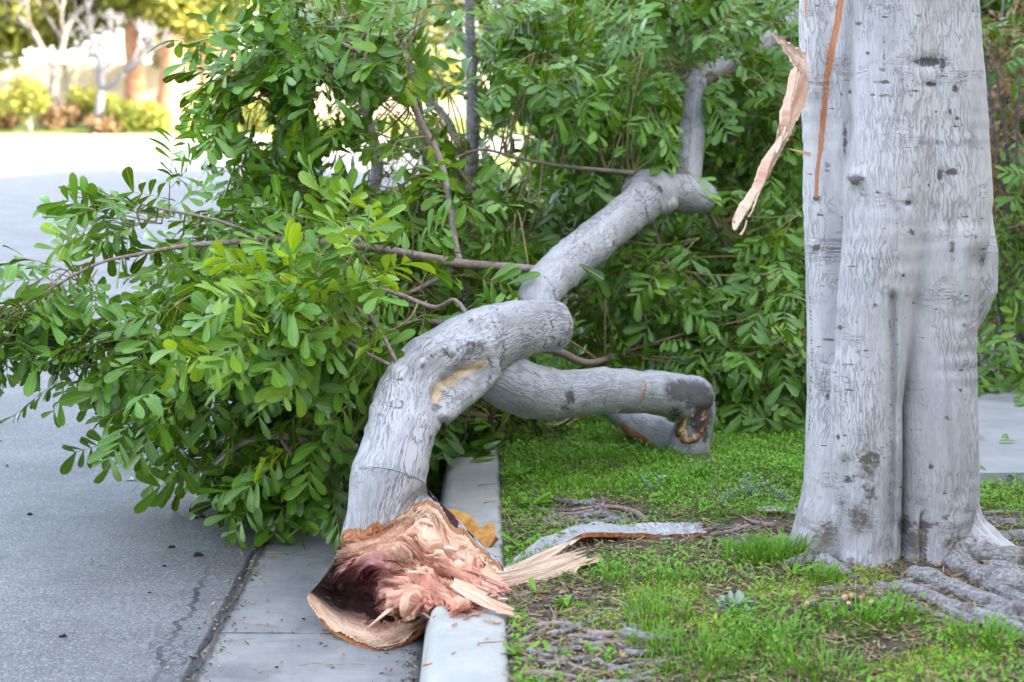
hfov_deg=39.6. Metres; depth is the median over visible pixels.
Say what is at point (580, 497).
weed
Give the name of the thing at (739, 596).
silver weed
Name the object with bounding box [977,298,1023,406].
leafy branch
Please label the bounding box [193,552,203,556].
seed pod
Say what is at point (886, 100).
standing tree
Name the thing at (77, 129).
lawn
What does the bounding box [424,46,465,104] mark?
round shrub
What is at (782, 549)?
grass tuft
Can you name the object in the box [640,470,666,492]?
silver weed
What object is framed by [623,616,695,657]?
grass tuft
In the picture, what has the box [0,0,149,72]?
street tree
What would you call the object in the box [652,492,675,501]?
weed
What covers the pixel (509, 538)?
weed
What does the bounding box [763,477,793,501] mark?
silver weed
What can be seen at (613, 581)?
grass tuft
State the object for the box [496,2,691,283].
dense shrub
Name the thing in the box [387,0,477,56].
street tree
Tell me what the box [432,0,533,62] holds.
street tree
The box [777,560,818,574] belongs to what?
weed
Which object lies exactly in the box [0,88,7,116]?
topiary shrub
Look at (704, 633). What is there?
grass tuft
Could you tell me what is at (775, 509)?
bark piece
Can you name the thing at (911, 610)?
grass tuft
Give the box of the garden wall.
[0,60,513,117]
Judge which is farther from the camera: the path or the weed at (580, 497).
the path
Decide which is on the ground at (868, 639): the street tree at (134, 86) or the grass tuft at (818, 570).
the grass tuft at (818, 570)
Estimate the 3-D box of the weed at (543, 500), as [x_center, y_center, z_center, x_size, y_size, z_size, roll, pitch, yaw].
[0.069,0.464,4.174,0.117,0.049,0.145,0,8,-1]
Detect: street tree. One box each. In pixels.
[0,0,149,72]
[78,0,177,103]
[141,0,258,129]
[141,18,235,75]
[244,0,339,47]
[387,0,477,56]
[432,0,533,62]
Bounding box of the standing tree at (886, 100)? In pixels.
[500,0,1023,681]
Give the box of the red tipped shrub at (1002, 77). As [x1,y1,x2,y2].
[978,0,1023,333]
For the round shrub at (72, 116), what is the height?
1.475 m
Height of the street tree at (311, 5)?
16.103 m
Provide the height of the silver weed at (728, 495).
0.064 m
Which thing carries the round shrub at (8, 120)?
on the lawn at (77, 129)
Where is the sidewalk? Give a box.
[0,133,533,151]
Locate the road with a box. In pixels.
[0,155,458,681]
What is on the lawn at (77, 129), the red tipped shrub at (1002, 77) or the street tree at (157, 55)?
the street tree at (157, 55)
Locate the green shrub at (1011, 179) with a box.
[977,6,1023,365]
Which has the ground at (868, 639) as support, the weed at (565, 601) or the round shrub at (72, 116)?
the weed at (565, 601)
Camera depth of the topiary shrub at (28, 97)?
72.94 m
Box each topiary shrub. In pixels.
[0,73,55,132]
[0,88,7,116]
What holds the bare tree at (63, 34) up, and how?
on the lawn at (77, 129)
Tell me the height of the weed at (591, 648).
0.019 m
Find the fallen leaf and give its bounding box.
[986,478,993,483]
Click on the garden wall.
(73, 73)
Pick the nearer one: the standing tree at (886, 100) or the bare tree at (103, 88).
the standing tree at (886, 100)
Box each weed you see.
[499,460,536,480]
[499,531,541,554]
[502,640,539,654]
[518,492,554,512]
[525,578,549,597]
[537,640,571,656]
[549,595,586,614]
[565,496,590,499]
[585,643,602,653]
[592,555,620,571]
[599,647,616,661]
[619,471,649,482]
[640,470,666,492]
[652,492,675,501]
[699,496,719,506]
[707,484,751,503]
[717,590,756,613]
[731,472,765,496]
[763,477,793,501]
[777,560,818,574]
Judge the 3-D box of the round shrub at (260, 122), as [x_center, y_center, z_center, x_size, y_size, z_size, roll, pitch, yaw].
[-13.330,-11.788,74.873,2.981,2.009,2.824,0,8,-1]
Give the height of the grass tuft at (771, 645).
0.058 m
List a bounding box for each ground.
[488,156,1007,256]
[498,262,1023,681]
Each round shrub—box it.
[0,110,24,129]
[33,104,64,129]
[57,102,83,128]
[65,84,97,123]
[82,114,127,133]
[88,92,132,117]
[103,97,153,131]
[136,99,171,130]
[237,100,276,132]
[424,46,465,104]
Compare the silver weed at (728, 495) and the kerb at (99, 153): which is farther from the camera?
the kerb at (99, 153)
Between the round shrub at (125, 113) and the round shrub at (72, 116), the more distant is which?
the round shrub at (72, 116)
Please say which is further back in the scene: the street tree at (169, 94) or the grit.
the street tree at (169, 94)
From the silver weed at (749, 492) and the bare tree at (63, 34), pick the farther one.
the bare tree at (63, 34)
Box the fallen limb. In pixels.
[0,0,806,650]
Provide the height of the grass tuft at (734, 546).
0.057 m
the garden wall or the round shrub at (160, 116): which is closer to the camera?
the round shrub at (160, 116)
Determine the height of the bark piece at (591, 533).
0.079 m
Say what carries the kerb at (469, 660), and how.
on the terrain
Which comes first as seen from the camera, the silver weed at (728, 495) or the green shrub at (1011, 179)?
the silver weed at (728, 495)
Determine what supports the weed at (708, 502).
on the ground at (868, 639)
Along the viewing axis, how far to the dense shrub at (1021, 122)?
9.04 m
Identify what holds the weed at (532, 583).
on the ground at (868, 639)
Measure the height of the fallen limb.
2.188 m
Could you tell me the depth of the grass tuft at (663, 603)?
3.17 m
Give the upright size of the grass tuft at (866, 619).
0.054 m
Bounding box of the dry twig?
[324,663,364,664]
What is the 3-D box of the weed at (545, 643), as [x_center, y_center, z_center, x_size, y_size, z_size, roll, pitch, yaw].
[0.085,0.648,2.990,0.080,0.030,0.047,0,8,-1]
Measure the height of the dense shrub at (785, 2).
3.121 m
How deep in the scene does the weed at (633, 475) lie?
4.44 m
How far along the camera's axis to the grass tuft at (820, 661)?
2.87 m
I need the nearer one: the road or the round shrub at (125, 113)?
the road
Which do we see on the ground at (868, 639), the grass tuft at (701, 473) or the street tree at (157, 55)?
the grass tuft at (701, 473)
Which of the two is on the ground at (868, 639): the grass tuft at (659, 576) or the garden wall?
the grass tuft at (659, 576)
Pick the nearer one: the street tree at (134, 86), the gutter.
the gutter
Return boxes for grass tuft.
[580,560,646,592]
[615,587,696,630]
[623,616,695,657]
[636,558,703,586]
[641,615,755,681]
[687,462,712,477]
[717,533,778,566]
[725,607,825,664]
[734,527,821,568]
[768,635,881,681]
[798,558,855,585]
[801,594,899,639]
[858,591,935,626]
[942,610,1023,653]
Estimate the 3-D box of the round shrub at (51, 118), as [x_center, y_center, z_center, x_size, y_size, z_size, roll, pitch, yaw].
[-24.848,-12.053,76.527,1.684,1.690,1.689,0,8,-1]
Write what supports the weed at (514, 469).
on the ground at (868, 639)
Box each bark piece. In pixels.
[448,509,498,547]
[503,521,709,567]
[757,506,796,515]
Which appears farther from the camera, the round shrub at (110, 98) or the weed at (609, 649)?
the round shrub at (110, 98)
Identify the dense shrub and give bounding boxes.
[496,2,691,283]
[615,0,803,287]
[759,0,1023,269]
[980,0,1023,281]
[987,0,1023,280]
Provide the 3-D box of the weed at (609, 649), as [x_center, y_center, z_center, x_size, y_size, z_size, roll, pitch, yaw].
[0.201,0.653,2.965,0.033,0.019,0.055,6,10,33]
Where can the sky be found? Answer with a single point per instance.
(36, 56)
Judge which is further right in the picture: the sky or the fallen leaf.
the fallen leaf
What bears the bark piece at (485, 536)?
on the kerb at (469, 660)
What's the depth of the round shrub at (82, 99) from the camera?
77.84 m
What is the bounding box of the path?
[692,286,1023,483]
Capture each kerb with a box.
[0,151,519,154]
[419,156,510,681]
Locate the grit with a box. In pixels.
[167,487,437,681]
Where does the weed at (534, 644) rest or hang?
on the ground at (868, 639)
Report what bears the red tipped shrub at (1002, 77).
on the ground at (868, 639)
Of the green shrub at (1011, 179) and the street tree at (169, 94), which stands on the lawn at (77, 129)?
the street tree at (169, 94)
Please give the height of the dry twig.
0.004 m
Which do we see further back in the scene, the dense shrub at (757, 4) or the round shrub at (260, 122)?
the round shrub at (260, 122)
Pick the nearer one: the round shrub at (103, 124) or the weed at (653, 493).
the weed at (653, 493)
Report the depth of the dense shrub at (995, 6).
8.97 m
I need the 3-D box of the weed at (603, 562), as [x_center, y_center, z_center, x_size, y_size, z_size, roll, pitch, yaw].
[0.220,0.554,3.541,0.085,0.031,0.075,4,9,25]
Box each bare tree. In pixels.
[1,0,102,127]
[68,0,171,118]
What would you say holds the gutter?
on the road
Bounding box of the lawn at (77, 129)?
[0,118,527,134]
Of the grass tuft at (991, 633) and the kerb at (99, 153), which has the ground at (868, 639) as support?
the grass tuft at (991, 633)
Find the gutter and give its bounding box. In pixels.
[191,167,461,681]
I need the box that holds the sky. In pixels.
[0,0,531,63]

